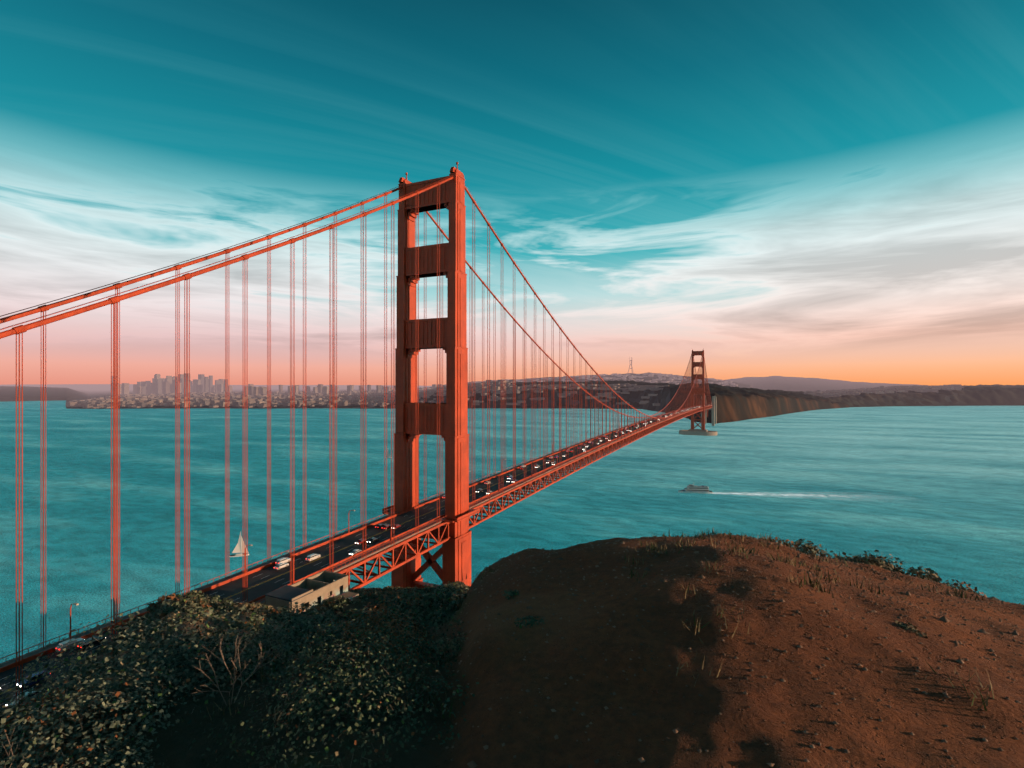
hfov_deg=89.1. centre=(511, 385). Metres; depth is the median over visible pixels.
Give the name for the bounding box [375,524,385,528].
car
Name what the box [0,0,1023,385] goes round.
sky
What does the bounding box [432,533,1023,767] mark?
headland pebbles
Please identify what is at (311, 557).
car
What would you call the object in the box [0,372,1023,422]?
san francisco land
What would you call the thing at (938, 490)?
water
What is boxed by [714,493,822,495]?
ferry wake
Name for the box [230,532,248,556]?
sailboat
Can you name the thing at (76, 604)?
golden gate light poles
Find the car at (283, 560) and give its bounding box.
[275,557,289,564]
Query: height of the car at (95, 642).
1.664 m
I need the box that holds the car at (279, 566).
[273,563,288,569]
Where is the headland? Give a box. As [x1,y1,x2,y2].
[7,534,1023,767]
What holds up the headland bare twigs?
on the headland
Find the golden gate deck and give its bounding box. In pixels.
[0,405,711,707]
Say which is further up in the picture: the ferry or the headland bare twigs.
the ferry
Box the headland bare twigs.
[2,633,278,767]
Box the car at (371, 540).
[367,537,377,543]
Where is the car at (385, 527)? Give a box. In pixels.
[381,524,391,529]
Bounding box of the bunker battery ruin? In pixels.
[265,571,358,612]
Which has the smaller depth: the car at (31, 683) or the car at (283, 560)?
the car at (31, 683)
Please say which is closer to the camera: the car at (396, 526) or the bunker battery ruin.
the bunker battery ruin
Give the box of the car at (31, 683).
[17,670,50,689]
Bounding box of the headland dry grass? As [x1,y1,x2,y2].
[33,528,1000,767]
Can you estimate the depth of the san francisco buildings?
3780.82 m
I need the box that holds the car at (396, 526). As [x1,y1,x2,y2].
[391,524,400,529]
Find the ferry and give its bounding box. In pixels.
[678,484,712,493]
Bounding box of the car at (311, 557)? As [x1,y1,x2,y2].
[305,554,320,561]
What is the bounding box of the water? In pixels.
[0,400,1023,663]
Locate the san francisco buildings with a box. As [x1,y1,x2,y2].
[66,373,963,408]
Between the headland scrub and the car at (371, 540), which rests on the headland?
the headland scrub
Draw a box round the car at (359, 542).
[355,538,366,544]
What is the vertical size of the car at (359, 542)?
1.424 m
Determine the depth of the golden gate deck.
197.10 m
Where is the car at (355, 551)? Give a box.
[349,549,361,555]
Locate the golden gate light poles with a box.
[70,403,701,638]
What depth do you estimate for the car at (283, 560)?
171.01 m
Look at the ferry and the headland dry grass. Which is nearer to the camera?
the headland dry grass
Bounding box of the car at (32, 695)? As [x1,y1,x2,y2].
[6,689,40,705]
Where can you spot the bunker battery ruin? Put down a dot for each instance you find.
(321, 587)
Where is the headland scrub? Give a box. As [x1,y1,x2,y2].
[0,533,986,767]
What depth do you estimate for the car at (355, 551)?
179.56 m
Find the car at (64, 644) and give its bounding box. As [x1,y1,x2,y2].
[55,638,84,652]
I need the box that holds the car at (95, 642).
[78,636,105,650]
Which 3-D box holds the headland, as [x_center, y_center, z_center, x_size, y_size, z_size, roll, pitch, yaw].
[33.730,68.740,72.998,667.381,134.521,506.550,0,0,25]
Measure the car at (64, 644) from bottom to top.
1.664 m
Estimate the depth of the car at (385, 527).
209.97 m
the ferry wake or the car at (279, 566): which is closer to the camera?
the car at (279, 566)

